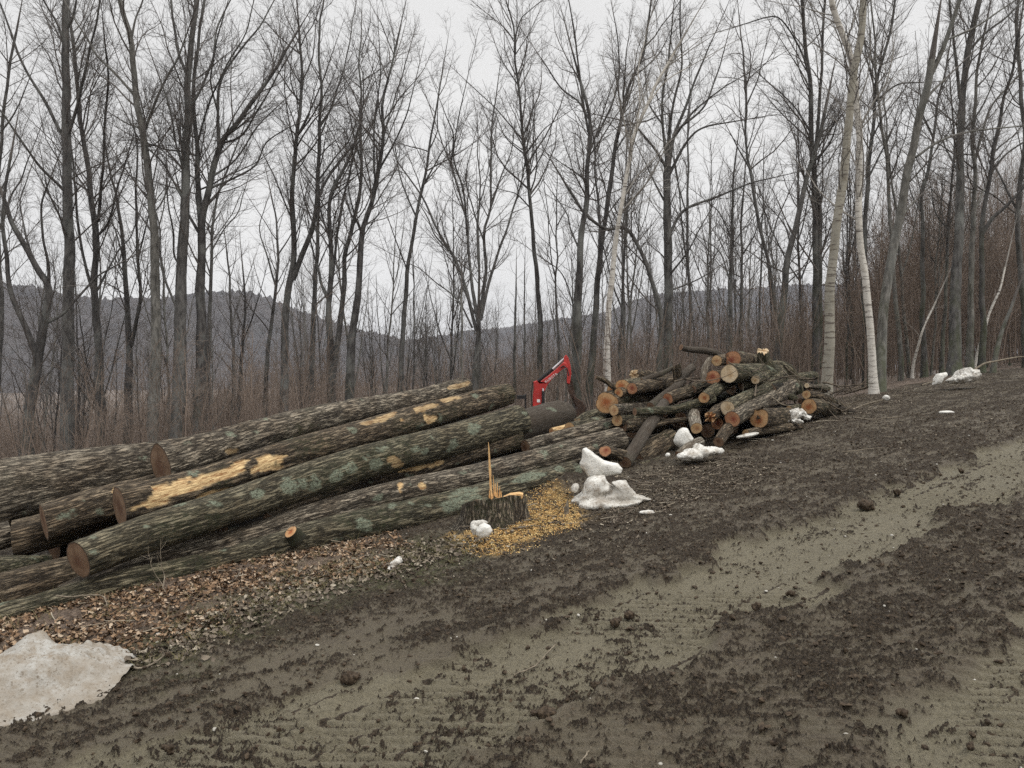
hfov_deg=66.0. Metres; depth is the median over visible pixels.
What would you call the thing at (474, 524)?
ice lump
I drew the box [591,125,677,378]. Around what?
bare tree
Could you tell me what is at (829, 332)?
bare tree
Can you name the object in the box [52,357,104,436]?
bare tree
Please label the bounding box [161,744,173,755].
mud clod
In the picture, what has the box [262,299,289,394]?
bare tree
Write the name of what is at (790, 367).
branch log
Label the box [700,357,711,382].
branch log
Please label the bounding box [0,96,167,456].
bare tree
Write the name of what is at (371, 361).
bare tree
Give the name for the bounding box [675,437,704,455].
branch log
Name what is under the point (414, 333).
bare tree
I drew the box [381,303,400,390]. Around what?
bare tree
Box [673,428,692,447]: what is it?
snow lump
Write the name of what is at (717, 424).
branch log
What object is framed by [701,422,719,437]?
branch log
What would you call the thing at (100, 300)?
bare tree
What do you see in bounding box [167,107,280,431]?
bare tree
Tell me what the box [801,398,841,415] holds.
branch log
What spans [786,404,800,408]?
branch log
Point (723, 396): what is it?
branch log
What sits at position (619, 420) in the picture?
branch log
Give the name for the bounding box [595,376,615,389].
branch log
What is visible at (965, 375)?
snow lump
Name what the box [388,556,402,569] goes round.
snow lump
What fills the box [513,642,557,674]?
fallen branch
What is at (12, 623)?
dry stems
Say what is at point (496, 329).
bare tree
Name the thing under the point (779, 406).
branch log
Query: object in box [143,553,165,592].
weed stalk
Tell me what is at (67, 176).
bare tree
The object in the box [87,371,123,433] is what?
bare tree
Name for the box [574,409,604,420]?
log
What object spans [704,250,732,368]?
bare tree
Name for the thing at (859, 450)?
fallen branch
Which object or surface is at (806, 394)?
branch log
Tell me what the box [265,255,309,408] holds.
bare tree
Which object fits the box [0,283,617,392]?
hill
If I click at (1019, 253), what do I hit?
bare tree
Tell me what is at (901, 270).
bare tree
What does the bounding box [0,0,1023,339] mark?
sky
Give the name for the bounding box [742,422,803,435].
branch log
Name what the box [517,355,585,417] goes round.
excavator
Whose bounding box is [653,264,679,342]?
bare tree
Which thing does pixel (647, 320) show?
bare tree
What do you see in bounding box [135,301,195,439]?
bare tree
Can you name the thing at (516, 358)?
bare tree
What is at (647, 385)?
branch log
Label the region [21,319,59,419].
bare tree
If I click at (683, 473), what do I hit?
bark crumbs
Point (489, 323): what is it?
bare tree
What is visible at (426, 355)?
bare tree
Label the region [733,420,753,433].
branch log
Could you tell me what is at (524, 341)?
bare tree
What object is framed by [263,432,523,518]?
log
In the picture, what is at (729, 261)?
bare tree
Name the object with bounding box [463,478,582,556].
sawdust
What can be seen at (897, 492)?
mud clod
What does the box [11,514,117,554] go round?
log
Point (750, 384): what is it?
branch log
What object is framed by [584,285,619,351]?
bare tree
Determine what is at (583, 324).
bare tree
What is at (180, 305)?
bare tree
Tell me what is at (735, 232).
bare tree
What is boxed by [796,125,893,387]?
bare tree
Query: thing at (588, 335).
bare tree
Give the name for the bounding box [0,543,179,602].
log
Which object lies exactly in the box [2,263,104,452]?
bare tree
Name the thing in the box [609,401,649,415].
branch log
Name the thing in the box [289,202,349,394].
bare tree
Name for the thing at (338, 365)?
bare tree
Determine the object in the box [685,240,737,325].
bare tree
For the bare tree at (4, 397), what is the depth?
58.92 m
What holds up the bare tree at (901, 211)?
on the ground
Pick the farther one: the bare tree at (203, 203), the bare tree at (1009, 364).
the bare tree at (1009, 364)
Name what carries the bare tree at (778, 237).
on the ground
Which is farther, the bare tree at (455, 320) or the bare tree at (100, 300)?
the bare tree at (455, 320)
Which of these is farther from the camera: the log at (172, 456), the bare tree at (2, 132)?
the bare tree at (2, 132)
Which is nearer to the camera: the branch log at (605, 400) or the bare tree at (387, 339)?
the branch log at (605, 400)
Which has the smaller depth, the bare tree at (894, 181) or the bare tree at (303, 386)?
the bare tree at (303, 386)
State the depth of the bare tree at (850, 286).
32.79 m
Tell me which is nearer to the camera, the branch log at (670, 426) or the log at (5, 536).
the log at (5, 536)
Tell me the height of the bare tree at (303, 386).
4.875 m
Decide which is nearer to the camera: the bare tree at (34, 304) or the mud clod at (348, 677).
the mud clod at (348, 677)
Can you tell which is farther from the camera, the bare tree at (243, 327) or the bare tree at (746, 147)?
the bare tree at (243, 327)
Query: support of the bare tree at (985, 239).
on the ground
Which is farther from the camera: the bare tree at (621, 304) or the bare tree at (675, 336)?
the bare tree at (621, 304)
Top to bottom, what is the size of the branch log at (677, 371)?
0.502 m
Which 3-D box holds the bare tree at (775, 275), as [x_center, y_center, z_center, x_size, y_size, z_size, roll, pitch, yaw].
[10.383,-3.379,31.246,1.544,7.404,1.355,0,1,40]
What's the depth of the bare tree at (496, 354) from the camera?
28.02 m
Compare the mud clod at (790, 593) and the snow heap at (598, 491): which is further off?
the snow heap at (598, 491)
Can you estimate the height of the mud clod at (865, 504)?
0.098 m
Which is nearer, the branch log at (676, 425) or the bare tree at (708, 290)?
the branch log at (676, 425)
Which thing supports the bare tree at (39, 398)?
on the ground
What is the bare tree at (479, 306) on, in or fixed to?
on the ground
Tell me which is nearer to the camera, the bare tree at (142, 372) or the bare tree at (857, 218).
the bare tree at (857, 218)
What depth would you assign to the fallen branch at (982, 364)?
14.97 m
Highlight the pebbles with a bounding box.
[135,425,1021,767]
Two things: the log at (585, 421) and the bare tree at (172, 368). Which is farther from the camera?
the bare tree at (172, 368)
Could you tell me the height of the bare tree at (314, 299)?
13.251 m
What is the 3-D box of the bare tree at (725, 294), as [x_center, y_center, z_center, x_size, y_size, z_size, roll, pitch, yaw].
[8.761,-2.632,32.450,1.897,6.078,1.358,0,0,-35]
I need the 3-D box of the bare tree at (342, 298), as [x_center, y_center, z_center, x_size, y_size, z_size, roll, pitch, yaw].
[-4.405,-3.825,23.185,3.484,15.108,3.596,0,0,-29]
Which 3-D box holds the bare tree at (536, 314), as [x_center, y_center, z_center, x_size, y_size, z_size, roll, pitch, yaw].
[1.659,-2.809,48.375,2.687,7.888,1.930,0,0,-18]
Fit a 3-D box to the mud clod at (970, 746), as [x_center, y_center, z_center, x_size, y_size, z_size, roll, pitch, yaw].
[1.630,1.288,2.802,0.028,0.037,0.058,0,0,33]
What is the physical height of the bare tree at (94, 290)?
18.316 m
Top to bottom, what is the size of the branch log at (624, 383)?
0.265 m
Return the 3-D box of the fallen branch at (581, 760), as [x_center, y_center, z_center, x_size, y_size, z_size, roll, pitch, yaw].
[0.279,1.407,2.984,0.012,0.018,0.121,0,0,25]
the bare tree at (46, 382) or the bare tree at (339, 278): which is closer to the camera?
the bare tree at (339, 278)
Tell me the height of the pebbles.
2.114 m
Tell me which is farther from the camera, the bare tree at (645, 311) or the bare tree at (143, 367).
the bare tree at (143, 367)
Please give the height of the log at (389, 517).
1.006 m
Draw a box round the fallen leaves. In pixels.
[0,530,412,669]
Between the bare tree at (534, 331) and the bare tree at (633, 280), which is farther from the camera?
the bare tree at (534, 331)
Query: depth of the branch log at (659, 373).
11.42 m
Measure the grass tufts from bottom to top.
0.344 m
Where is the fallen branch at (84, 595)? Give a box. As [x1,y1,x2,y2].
[56,594,110,605]
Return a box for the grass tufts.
[130,536,477,668]
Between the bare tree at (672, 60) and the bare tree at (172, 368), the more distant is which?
the bare tree at (172, 368)
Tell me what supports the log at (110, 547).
on the log at (389, 517)
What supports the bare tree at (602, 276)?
on the ground
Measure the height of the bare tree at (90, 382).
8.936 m
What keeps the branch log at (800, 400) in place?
on the ground
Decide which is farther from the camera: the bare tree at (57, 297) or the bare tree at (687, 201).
the bare tree at (57, 297)
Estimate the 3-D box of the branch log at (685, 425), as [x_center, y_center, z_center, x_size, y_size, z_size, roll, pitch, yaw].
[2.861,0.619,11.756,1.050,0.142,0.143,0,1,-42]
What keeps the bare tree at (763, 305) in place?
on the ground
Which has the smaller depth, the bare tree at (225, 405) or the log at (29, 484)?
the log at (29, 484)
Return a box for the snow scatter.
[788,407,811,423]
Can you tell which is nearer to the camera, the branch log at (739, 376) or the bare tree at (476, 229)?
the branch log at (739, 376)
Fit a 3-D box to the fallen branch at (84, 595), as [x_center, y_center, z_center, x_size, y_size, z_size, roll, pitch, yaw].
[-3.092,1.603,5.748,0.480,0.128,0.089,0,0,12]
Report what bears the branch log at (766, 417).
on the ground
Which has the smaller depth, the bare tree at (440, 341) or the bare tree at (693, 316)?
the bare tree at (693, 316)
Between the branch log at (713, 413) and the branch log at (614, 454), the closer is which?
the branch log at (614, 454)
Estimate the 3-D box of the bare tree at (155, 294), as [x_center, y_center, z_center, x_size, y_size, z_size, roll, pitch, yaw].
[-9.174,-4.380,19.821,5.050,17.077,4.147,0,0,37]
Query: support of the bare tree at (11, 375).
on the ground
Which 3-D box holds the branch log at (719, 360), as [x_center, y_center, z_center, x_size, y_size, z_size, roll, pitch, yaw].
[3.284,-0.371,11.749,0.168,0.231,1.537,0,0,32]
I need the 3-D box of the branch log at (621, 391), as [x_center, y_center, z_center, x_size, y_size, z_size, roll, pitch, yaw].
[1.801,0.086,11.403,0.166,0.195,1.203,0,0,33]
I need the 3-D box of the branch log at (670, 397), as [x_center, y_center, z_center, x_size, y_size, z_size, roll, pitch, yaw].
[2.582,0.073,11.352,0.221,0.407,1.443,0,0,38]
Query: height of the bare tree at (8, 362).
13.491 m
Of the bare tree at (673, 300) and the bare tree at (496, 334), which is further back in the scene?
the bare tree at (496, 334)
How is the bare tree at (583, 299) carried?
on the ground
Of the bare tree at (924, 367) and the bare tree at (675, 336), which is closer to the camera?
the bare tree at (924, 367)
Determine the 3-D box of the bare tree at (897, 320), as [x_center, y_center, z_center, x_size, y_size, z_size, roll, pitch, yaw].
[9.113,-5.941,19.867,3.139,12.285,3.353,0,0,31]
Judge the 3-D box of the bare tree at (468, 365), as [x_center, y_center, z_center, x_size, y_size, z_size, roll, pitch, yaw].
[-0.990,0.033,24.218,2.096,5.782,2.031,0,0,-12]
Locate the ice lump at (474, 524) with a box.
[470,520,487,534]
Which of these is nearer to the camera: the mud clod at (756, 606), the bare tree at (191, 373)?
the mud clod at (756, 606)
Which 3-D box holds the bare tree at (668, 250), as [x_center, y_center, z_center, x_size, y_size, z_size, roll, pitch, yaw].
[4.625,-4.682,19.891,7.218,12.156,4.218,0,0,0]
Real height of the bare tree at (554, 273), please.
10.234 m
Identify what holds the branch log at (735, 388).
on the branch log at (723, 396)
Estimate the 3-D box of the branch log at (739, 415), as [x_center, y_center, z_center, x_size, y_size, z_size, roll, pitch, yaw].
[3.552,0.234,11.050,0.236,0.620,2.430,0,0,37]
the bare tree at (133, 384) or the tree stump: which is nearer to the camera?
the tree stump
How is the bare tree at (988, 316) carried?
on the ground
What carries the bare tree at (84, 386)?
on the ground
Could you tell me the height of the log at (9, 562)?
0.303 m
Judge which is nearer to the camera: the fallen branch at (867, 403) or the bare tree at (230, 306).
the fallen branch at (867, 403)
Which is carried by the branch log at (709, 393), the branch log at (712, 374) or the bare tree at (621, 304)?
the branch log at (712, 374)
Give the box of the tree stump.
[450,442,529,530]
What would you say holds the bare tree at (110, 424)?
on the ground
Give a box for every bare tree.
[0,0,83,387]
[0,0,157,450]
[0,0,168,445]
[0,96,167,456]
[0,327,23,390]
[0,334,20,401]
[0,358,21,456]
[0,379,17,423]
[1,231,78,452]
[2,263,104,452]
[2,364,28,447]
[8,381,35,442]
[11,229,101,449]
[18,189,167,445]
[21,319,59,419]
[24,349,57,417]
[32,0,223,441]
[38,356,86,440]
[45,236,124,448]
[46,311,120,421]
[46,356,59,429]
[51,76,176,443]
[51,334,123,429]
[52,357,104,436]
[53,321,107,448]
[76,341,139,444]
[79,0,349,434]
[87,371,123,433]
[89,394,121,444]
[101,0,255,438]
[104,313,173,442]
[112,331,149,423]
[119,195,195,438]
[124,286,173,368]
[130,349,170,439]
[132,265,173,390]
[133,339,149,404]
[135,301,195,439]
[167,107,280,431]
[170,331,195,421]
[187,295,245,430]
[188,216,259,423]
[206,220,274,423]
[212,381,245,427]
[215,153,313,416]
[234,0,388,412]
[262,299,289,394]
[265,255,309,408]
[266,247,341,407]
[268,95,391,405]
[276,65,401,402]
[281,253,321,382]
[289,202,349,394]
[291,307,316,366]
[293,363,311,408]
[295,278,317,367]
[300,163,378,387]
[304,316,356,393]
[306,0,455,399]
[311,0,414,401]
[332,308,349,399]
[341,286,412,395]
[355,13,545,416]
[355,306,396,395]
[359,178,431,393]
[359,281,379,392]
[363,7,512,391]
[377,277,431,390]
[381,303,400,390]
[387,197,447,388]
[393,284,417,344]
[395,294,415,386]
[404,295,449,387]
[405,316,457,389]
[405,322,412,355]
[406,261,447,387]
[407,284,437,369]
[408,283,467,383]
[416,157,483,379]
[423,73,532,388]
[428,327,449,383]
[438,0,608,403]
[443,263,475,375]
[445,218,472,377]
[447,305,469,378]
[451,297,509,387]
[463,328,472,359]
[467,302,519,411]
[481,296,500,361]
[483,274,509,376]
[485,299,502,377]
[497,0,655,407]
[497,234,528,405]
[506,337,525,392]
[508,304,529,372]
[513,230,546,402]
[519,278,555,366]
[520,305,549,369]
[523,146,594,399]
[526,310,545,371]
[528,295,560,400]
[537,124,665,371]
[539,0,714,411]
[542,279,566,359]
[543,186,602,401]
[544,251,592,401]
[552,209,604,358]
[553,54,677,378]
[555,0,838,374]
[562,106,658,379]
[582,316,597,353]
[583,226,620,362]
[583,280,604,333]
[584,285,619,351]
[588,0,775,391]
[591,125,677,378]
[601,143,659,369]
[604,239,642,349]
[604,274,627,363]
[621,232,663,357]
[629,199,676,335]
[630,259,674,363]
[636,256,663,342]
[639,5,733,400]
[648,275,695,356]
[650,99,770,351]
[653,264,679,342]
[660,192,708,344]
[660,250,726,382]
[661,147,740,370]
[663,274,696,364]
[672,230,700,344]
[674,108,737,347]
[680,0,889,384]
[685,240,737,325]
[692,266,720,346]
[693,0,837,358]
[696,114,781,350]
[699,192,753,351]
[702,38,862,359]
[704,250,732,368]
[706,133,754,342]
[710,252,744,340]
[714,195,773,352]
[725,120,788,348]
[726,267,757,336]
[733,64,862,372]
[739,175,811,360]
[740,176,796,358]
[742,292,765,353]
[743,264,764,345]
[747,276,781,331]
[751,214,788,353]
[761,237,803,315]
[769,0,925,393]
[777,279,806,362]
[779,244,825,308]
[787,275,811,318]
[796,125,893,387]
[802,0,948,386]
[808,131,905,383]
[812,0,893,395]
[827,0,936,380]
[829,70,892,236]
[830,146,886,379]
[836,223,871,378]
[839,25,934,377]
[873,141,923,376]
[876,0,1023,391]
[881,0,1023,375]
[885,0,987,377]
[886,0,1023,368]
[897,34,988,372]
[904,244,968,378]
[907,162,969,375]
[923,0,1023,367]
[943,0,1023,372]
[943,142,994,260]
[943,183,994,283]
[963,178,1003,325]
[974,206,1022,367]
[975,156,1023,366]
[989,156,1023,365]
[989,264,1023,372]
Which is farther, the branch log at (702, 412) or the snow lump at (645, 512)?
the branch log at (702, 412)
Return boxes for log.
[0,437,182,525]
[0,461,581,619]
[0,521,11,550]
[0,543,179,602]
[0,555,52,572]
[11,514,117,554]
[39,474,156,539]
[48,545,67,558]
[57,427,628,586]
[66,405,530,577]
[112,384,515,523]
[150,377,472,477]
[218,457,498,530]
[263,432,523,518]
[475,449,522,462]
[521,417,616,450]
[524,400,576,439]
[549,425,564,432]
[564,413,612,428]
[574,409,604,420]
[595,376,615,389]
[595,389,661,413]
[599,446,627,461]
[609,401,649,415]
[612,414,647,425]
[614,387,640,396]
[615,377,641,388]
[617,417,667,432]
[618,398,668,467]
[626,433,636,438]
[627,376,685,393]
[629,369,672,377]
[633,396,715,415]
[636,429,676,458]
[640,366,673,379]
[640,453,671,463]
[646,364,695,406]
[651,424,676,434]
[655,417,687,427]
[662,405,674,417]
[663,379,701,403]
[672,363,681,382]
[673,416,705,428]
[675,411,686,424]
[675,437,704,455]
[679,344,722,355]
[679,421,707,428]
[687,408,701,433]
[688,429,701,436]
[692,382,711,392]
[692,392,736,405]
[698,381,736,402]
[699,405,712,416]
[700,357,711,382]
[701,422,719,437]
[705,397,730,422]
[706,369,722,383]
[711,354,726,365]
[711,416,724,429]
[713,422,737,446]
[720,363,787,382]
[720,370,788,415]
[724,379,799,426]
[725,351,756,363]
[726,383,751,394]
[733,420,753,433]
[738,380,797,400]
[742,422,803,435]
[749,408,800,427]
[751,371,770,383]
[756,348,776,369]
[771,382,806,390]
[772,404,795,407]
[773,360,803,394]
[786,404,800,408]
[796,371,818,380]
[798,398,855,412]
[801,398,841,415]
[802,390,846,406]
[804,383,830,390]
[805,388,827,392]
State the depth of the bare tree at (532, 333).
62.67 m
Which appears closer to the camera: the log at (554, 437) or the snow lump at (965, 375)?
the log at (554, 437)
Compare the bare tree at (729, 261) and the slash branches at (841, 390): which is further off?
the bare tree at (729, 261)
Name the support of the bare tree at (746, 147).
on the ground
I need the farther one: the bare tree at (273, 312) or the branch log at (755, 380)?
the bare tree at (273, 312)
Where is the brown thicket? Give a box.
[0,73,1023,528]
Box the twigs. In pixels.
[51,386,921,641]
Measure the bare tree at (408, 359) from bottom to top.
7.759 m
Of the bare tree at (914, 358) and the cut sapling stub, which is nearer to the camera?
the cut sapling stub
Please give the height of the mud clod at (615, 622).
0.060 m
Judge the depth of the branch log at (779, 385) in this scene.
11.48 m
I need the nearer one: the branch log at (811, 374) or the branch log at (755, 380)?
the branch log at (755, 380)
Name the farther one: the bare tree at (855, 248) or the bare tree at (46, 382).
the bare tree at (46, 382)
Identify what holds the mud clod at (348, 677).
on the ground
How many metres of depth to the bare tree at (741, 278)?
26.00 m
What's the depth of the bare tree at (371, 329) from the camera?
53.87 m
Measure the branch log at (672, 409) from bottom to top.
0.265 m
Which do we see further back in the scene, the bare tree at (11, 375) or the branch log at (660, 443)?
the bare tree at (11, 375)
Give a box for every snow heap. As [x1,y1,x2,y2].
[571,475,650,509]
[677,443,724,460]
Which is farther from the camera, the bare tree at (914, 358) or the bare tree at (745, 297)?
the bare tree at (745, 297)
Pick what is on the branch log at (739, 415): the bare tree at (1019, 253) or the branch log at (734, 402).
the branch log at (734, 402)
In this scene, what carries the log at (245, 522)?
on the ground
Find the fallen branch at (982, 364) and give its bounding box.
[974,355,1023,368]
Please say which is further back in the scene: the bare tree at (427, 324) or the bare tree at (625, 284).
the bare tree at (625, 284)
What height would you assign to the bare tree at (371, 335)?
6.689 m
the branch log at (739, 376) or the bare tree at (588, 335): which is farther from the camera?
the bare tree at (588, 335)
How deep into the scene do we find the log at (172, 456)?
8.35 m
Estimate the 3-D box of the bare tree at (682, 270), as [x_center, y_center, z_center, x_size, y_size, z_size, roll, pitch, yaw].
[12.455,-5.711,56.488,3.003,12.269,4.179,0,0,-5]
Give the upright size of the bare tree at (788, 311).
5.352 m
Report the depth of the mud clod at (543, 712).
3.33 m
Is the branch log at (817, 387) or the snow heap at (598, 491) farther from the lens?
the branch log at (817, 387)
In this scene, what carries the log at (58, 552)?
on the ground
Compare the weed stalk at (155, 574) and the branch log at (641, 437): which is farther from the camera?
the branch log at (641, 437)
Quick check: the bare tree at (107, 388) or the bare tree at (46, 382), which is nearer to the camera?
the bare tree at (107, 388)
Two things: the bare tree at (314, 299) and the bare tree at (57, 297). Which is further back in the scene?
the bare tree at (57, 297)
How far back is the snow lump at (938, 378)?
14.52 m
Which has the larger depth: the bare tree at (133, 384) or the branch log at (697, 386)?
the bare tree at (133, 384)
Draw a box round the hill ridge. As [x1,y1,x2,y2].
[420,283,1017,375]
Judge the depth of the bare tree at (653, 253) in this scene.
29.65 m
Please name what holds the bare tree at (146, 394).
on the ground
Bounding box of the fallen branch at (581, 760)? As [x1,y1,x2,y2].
[579,747,590,763]
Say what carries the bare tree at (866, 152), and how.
on the ground
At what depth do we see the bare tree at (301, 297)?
51.29 m
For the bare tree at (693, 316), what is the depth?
21.77 m
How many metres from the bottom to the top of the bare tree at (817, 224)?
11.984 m
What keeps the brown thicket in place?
on the ground
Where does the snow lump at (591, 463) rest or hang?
on the snow heap at (598, 491)
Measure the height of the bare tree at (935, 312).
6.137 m
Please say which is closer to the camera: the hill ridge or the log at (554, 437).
the log at (554, 437)
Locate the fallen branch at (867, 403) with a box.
[842,394,892,414]
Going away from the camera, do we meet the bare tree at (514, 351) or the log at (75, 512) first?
the log at (75, 512)
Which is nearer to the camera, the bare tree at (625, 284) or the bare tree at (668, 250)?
the bare tree at (668, 250)
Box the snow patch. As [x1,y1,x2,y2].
[0,630,142,726]
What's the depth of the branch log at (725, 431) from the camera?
9.86 m
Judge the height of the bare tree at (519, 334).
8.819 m
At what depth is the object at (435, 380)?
21.69 m
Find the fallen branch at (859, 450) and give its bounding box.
[842,448,882,451]
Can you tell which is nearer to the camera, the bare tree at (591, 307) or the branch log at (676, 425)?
the branch log at (676, 425)
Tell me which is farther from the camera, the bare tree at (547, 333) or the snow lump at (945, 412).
the bare tree at (547, 333)
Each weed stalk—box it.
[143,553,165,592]
[157,537,172,586]
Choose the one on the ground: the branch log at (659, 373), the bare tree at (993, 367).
the bare tree at (993, 367)
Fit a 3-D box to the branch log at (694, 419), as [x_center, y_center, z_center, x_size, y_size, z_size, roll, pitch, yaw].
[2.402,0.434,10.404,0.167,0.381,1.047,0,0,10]
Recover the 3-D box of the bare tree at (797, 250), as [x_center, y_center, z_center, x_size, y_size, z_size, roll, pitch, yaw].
[8.677,-4.555,24.144,3.550,10.108,3.665,0,0,-31]
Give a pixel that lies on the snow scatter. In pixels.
(797, 413)
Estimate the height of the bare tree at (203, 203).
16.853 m
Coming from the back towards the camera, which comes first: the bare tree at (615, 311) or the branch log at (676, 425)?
the bare tree at (615, 311)
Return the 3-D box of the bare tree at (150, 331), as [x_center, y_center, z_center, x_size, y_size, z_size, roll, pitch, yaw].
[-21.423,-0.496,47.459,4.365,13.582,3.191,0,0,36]
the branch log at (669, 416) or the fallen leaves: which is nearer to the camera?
the fallen leaves
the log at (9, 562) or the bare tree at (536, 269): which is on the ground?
the bare tree at (536, 269)
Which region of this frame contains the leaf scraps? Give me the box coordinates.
[124,534,482,666]
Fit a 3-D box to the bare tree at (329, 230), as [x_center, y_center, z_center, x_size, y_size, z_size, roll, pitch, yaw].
[-4.861,-3.001,21.877,3.350,13.171,4.404,0,0,0]
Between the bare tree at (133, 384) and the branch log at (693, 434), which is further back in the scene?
the bare tree at (133, 384)
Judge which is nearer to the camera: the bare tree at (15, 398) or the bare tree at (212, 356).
the bare tree at (212, 356)
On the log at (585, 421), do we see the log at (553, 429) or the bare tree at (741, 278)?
the log at (553, 429)
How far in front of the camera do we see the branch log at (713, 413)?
10.29 m
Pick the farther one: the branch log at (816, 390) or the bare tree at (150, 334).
the bare tree at (150, 334)
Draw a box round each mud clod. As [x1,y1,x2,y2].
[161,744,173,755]
[339,670,360,684]
[530,705,556,718]
[590,675,615,688]
[609,616,621,627]
[624,610,634,619]
[751,601,761,610]
[785,590,795,596]
[857,499,874,510]
[893,489,901,495]
[895,708,908,717]
[966,741,974,750]
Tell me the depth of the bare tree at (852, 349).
22.91 m
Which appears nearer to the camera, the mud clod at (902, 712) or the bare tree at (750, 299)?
the mud clod at (902, 712)
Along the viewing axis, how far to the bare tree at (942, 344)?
20.11 m
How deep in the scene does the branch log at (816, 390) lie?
12.63 m
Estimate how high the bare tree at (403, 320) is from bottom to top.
14.265 m
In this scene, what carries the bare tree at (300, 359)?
on the ground
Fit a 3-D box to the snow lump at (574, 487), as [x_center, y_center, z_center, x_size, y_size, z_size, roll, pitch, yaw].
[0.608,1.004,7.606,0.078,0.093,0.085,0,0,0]
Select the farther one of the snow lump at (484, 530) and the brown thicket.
the brown thicket
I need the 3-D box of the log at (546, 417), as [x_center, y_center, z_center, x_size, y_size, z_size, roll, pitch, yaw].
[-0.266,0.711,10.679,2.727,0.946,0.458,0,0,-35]
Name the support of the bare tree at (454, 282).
on the ground
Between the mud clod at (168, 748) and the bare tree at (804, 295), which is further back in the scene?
the bare tree at (804, 295)
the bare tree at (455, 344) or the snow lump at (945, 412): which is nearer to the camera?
the snow lump at (945, 412)
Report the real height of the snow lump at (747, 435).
0.085 m
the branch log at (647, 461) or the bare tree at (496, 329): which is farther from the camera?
the bare tree at (496, 329)
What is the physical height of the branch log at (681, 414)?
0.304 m
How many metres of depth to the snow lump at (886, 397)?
13.36 m
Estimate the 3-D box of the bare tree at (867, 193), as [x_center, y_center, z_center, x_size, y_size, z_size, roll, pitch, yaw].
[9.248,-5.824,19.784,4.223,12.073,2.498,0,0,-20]
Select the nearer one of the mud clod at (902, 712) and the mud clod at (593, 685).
the mud clod at (902, 712)
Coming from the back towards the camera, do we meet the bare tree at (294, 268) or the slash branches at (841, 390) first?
the bare tree at (294, 268)
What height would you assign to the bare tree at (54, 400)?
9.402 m
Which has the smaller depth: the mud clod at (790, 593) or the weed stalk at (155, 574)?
the mud clod at (790, 593)
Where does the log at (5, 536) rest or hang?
on the ground
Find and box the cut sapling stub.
[564,500,568,514]
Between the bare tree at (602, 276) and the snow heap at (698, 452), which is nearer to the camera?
the snow heap at (698, 452)
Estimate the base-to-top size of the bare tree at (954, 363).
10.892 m
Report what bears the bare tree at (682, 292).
on the ground
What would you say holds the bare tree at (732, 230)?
on the ground
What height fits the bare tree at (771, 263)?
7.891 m
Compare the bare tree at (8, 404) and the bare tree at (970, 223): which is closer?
the bare tree at (8, 404)
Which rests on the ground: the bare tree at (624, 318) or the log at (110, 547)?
the bare tree at (624, 318)
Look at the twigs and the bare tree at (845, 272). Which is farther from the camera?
the bare tree at (845, 272)
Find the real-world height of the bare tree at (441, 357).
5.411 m
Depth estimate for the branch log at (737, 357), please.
11.24 m
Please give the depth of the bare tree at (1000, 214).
50.16 m
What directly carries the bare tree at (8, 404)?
on the ground
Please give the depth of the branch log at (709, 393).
10.71 m
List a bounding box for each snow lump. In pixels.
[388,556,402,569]
[476,523,492,538]
[571,483,578,492]
[580,448,621,476]
[639,510,654,514]
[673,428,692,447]
[736,432,758,438]
[882,395,889,400]
[932,372,947,384]
[939,411,953,413]
[945,367,981,383]
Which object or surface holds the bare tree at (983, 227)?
on the ground
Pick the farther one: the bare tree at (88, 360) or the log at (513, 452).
the bare tree at (88, 360)
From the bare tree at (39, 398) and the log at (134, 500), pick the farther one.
the bare tree at (39, 398)
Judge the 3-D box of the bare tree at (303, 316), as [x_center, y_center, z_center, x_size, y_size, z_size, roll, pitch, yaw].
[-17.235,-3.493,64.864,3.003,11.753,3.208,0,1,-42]
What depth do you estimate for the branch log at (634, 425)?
10.81 m
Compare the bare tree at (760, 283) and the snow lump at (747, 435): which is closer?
the snow lump at (747, 435)
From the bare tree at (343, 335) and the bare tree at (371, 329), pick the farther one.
the bare tree at (343, 335)
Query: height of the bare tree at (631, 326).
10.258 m
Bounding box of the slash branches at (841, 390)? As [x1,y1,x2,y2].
[628,350,875,441]
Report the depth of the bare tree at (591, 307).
76.22 m
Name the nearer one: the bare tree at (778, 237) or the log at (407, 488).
the log at (407, 488)
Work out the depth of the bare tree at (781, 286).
69.48 m
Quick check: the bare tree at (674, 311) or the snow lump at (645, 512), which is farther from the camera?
the bare tree at (674, 311)
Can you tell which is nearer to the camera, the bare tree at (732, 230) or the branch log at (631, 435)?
the branch log at (631, 435)
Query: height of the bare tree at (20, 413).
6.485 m
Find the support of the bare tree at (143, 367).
on the ground
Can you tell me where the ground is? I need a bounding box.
[0,361,1023,767]
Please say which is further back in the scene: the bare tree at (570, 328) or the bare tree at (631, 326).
the bare tree at (631, 326)
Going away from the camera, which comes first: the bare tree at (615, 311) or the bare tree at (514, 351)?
the bare tree at (514, 351)
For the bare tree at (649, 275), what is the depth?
19.57 m
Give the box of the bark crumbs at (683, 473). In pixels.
[385,383,1023,596]
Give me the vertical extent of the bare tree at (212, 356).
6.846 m
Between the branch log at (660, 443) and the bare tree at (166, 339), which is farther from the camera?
the bare tree at (166, 339)
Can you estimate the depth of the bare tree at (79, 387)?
27.13 m
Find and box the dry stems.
[0,528,380,643]
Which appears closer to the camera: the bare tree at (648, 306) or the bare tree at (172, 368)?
the bare tree at (172, 368)
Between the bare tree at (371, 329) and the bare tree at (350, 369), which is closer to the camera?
the bare tree at (350, 369)
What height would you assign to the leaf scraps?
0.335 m
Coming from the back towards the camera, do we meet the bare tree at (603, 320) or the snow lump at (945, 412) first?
the bare tree at (603, 320)

